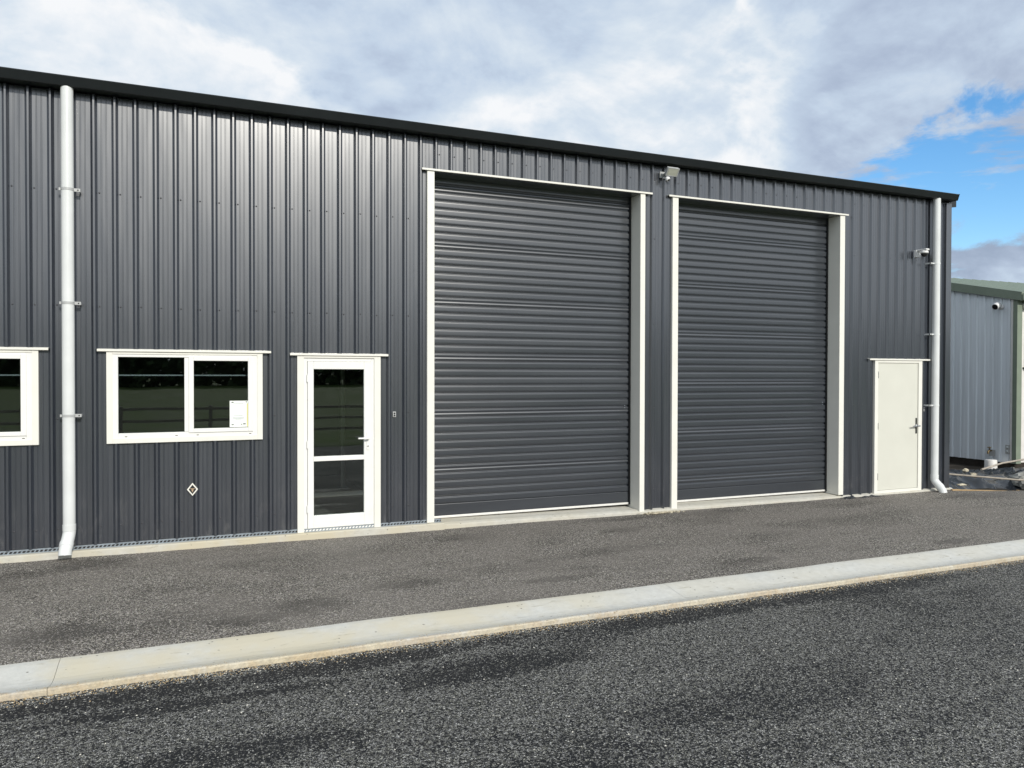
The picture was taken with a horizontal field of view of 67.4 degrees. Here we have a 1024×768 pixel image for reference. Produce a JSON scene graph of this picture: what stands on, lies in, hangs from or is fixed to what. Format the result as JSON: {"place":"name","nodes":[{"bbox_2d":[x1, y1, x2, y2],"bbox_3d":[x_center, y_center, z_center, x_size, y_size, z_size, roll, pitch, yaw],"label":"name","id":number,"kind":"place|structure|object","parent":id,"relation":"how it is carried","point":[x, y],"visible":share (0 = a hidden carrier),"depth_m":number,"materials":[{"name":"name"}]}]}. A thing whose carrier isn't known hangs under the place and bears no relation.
{"place":"outdoors","nodes":[
{"label":"outdoors","id":0,"kind":"place"},
{"bbox_2d":[0,560,1023,767],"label":"road","id":1,"kind":"structure","parent":0,"point":[760,723],"depth_m":4.40,"materials":[{"name":"grey asphalt"}]},
{"bbox_2d":[0,495,1021,766],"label":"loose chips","id":2,"kind":"object","parent":1,"relation":"on","point":[534,647],"visible":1,"depth_m":4.90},
{"bbox_2d":[0,560,1022,709],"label":"sand and chips","id":3,"kind":"structure","parent":1,"relation":"on","point":[212,673],"depth_m":5.41,"materials":[{"name":"stone"}]},
{"bbox_2d":[0,539,1023,701],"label":"kerb","id":4,"kind":"structure","parent":1,"relation":"on","point":[88,672],"depth_m":5.61,"materials":[{"name":"concrete"}]},
{"bbox_2d":[0,490,1023,664],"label":"yard","id":5,"kind":"structure","parent":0,"point":[216,592],"depth_m":7.18,"materials":[{"name":"grey asphalt"}]},
{"bbox_2d":[0,518,444,562],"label":"slab edge","id":6,"kind":"object","parent":5,"relation":"on","point":[147,548],"visible":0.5,"depth_m":7.96,"materials":[{"name":"concrete"}]},
{"bbox_2d":[638,510,684,514],"bbox_3d":[1.954,1.670,10.003,0.693,0.039,0.119,0,1,-23],"label":"slab edge","id":7,"kind":"object","parent":5,"relation":"on","point":[660,512],"visible":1,"depth_m":9.98,"materials":[{"name":"concrete"}]},
{"bbox_2d":[441,487,951,528],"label":"threshold slab","id":8,"kind":"structure","parent":5,"relation":"on","point":[524,517],"depth_m":9.93,"materials":[{"name":"concrete"}]},
{"bbox_2d":[842,495,855,498],"bbox_3d":[4.932,1.651,11.255,0.237,0.037,0.119,0,1,-23],"label":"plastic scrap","id":9,"kind":"object","parent":5,"relation":"on","point":[849,497],"visible":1,"depth_m":11.24,"materials":[{"name":"black plastic"}]},
{"bbox_2d":[858,495,884,497],"bbox_3d":[5.348,1.659,11.408,0.542,0.025,0.090,0,1,-23],"label":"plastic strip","id":10,"kind":"object","parent":5,"relation":"on","point":[871,496],"visible":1,"depth_m":11.39,"materials":[{"name":"black plastic"}]},
{"bbox_2d":[951,489,1018,490],"bbox_3d":[7.934,1.730,12.093,2.088,0.160,0.054,0,1,-3],"label":"timber edging","id":11,"kind":"object","parent":5,"relation":"on","point":[975,490],"visible":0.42,"depth_m":12.04,"materials":[{"name":"brown wood"}]},
{"bbox_2d":[0,0,1023,282],"label":"sky","id":12,"kind":"structure","parent":0,"point":[918,94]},
{"bbox_2d":[949,463,1023,490],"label":"soil","id":13,"kind":"structure","parent":0,"point":[954,466],"depth_m":17.09,"materials":[{"name":"brown soil"}]},
{"bbox_2d":[949,467,1023,489],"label":"plastic sheet","id":14,"kind":"object","parent":13,"relation":"on","point":[971,483],"visible":0.4,"depth_m":13.25,"materials":[{"name":"black plastic"}]},
{"bbox_2d":[949,473,1023,480],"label":"long pole","id":15,"kind":"object","parent":13,"relation":"on","point":[987,477],"visible":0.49,"depth_m":12.62,"materials":[{"name":"beige wood"}]},
{"bbox_2d":[984,459,996,468],"bbox_3d":[10.462,1.760,16.781,0.262,0.214,0.262,0,1,-23],"label":"bucket","id":16,"kind":"object","parent":13,"relation":"on","point":[988,462],"visible":0.57,"depth_m":16.69,"materials":[{"name":"white metal"}]},
{"bbox_2d":[980,459,1023,470],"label":"short pole","id":17,"kind":"object","parent":13,"relation":"on","point":[1001,463],"visible":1,"depth_m":14.53,"materials":[{"name":"beige wood"}]},
{"bbox_2d":[1008,471,1023,488],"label":"concrete lump","id":18,"kind":"object","parent":13,"relation":"on","point":[1019,475],"visible":0.8,"depth_m":13.20,"materials":[{"name":"grey concrete"}]},
{"label":"ground","id":19,"kind":"structure","parent":0,"visible":0},
{"bbox_2d":[0,66,959,555],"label":"warehouse","id":20,"kind":"structure","parent":19,"relation":"on","point":[502,322],"depth_m":9.16,"materials":[{"name":"grey metal"}]},
{"bbox_2d":[0,347,48,445],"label":"window","id":21,"kind":"structure","parent":20,"relation":"in","point":[28,356],"depth_m":7.30,"materials":[{"name":"white plastic"}]},
{"bbox_2d":[97,349,270,443],"bbox_3d":[-3.323,0.118,7.867,1.632,0.939,0.097,0,1,-23],"label":"window","id":22,"kind":"structure","parent":20,"relation":"in","point":[254,431],"depth_m":7.85,"materials":[{"name":"white plastic"}]},
{"bbox_2d":[230,401,247,426],"bbox_3d":[-2.862,0.312,8.052,0.183,0.274,0.001,0,1,-23],"label":"window notice","id":23,"kind":"object","parent":22,"relation":"attached to","point":[238,413],"depth_m":8.05,"materials":[{"name":"white paper"}]},
{"bbox_2d":[187,483,197,495],"bbox_3d":[-3.274,1.079,7.870,0.106,0.134,0.012,0,1,-23],"label":"wall badge","id":24,"kind":"object","parent":20,"relation":"attached to","point":[192,489],"depth_m":7.87,"materials":[{"name":"white plastic"}]},
{"bbox_2d":[290,353,387,532],"bbox_3d":[-1.892,0.635,8.455,1.069,1.944,0.147,0,1,-23],"label":"glass door","id":25,"kind":"structure","parent":20,"relation":"in","point":[370,364],"depth_m":8.44,"materials":[{"name":"white plastic"}]},
{"bbox_2d":[337,369,348,488],"bbox_3d":[-2.547,0.243,11.563,0.160,2.654,0.160,0,1,-23],"label":"interior post","id":26,"kind":"object","parent":20,"relation":"on","point":[343,486],"visible":0.66,"depth_m":11.54,"materials":[{"name":"metal"}]},
{"bbox_2d":[422,158,652,522],"bbox_3d":[0.336,-0.546,9.513,3.087,4.412,0.316,0,1,-23],"label":"roller door","id":27,"kind":"structure","parent":20,"relation":"in","point":[503,385],"depth_m":9.59,"materials":[{"name":"grey metal"}]},
{"bbox_2d":[659,166,679,180],"bbox_3d":[2.046,-2.715,9.969,0.198,0.178,0.176,0,1,-23],"label":"floodlight","id":28,"kind":"object","parent":20,"relation":"attached to","point":[672,171],"visible":1,"depth_m":9.93,"materials":[{"name":"grey plastic"}]},
{"bbox_2d":[667,195,848,508],"bbox_3d":[3.434,-0.552,10.818,3.124,4.422,0.316,0,1,-23],"label":"roller door","id":29,"kind":"structure","parent":20,"relation":"in","point":[750,411],"depth_m":10.94,"materials":[{"name":"grey metal"}]},
{"bbox_2d":[867,358,930,493],"bbox_3d":[5.913,0.633,11.742,1.270,2.040,0.149,0,1,-23],"label":"steel door","id":30,"kind":"structure","parent":20,"relation":"in","point":[897,385],"depth_m":11.72,"materials":[{"name":"white paint"}]},
{"bbox_2d":[914,248,928,257],"bbox_3d":[6.265,-1.998,11.736,0.116,0.121,0.210,0,1,-23],"label":"security camera","id":31,"kind":"object","parent":20,"relation":"attached to","point":[923,252],"visible":1,"depth_m":11.70,"materials":[{"name":"white plastic"}]},
{"bbox_2d":[949,278,1023,467],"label":"shed","id":32,"kind":"structure","parent":19,"relation":"on","point":[987,377],"depth_m":17.15,"materials":[{"name":"grey metal"}]},
{"bbox_2d":[987,447,994,455],"bbox_3d":[10.566,1.490,16.962,0.132,0.205,0.140,0,1,-23],"label":"garden tap","id":33,"kind":"object","parent":32,"relation":"attached to","point":[990,452],"visible":1,"depth_m":16.96,"materials":[{"name":"gold metal"}]},
{"bbox_2d":[992,302,1003,309],"bbox_3d":[10.593,-1.707,16.769,0.210,0.180,0.163,0,1,-23],"label":"security camera","id":34,"kind":"object","parent":32,"relation":"attached to","point":[997,305],"visible":1,"depth_m":16.74,"materials":[{"name":"white plastic"}]},
{"bbox_2d":[1005,445,1009,453],"bbox_3d":[10.747,1.417,16.658,0.034,0.200,0.090,0,1,-23],"label":"outlet box","id":35,"kind":"object","parent":32,"relation":"attached to","point":[1007,449],"visible":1,"depth_m":16.64,"materials":[{"name":"grey plastic"}]},
{"bbox_2d":[1021,367,1023,462],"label":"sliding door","id":36,"kind":"structure","parent":32,"relation":"in","point":[1022,412],"depth_m":16.69,"materials":[{"name":"white metal"}]}
]}

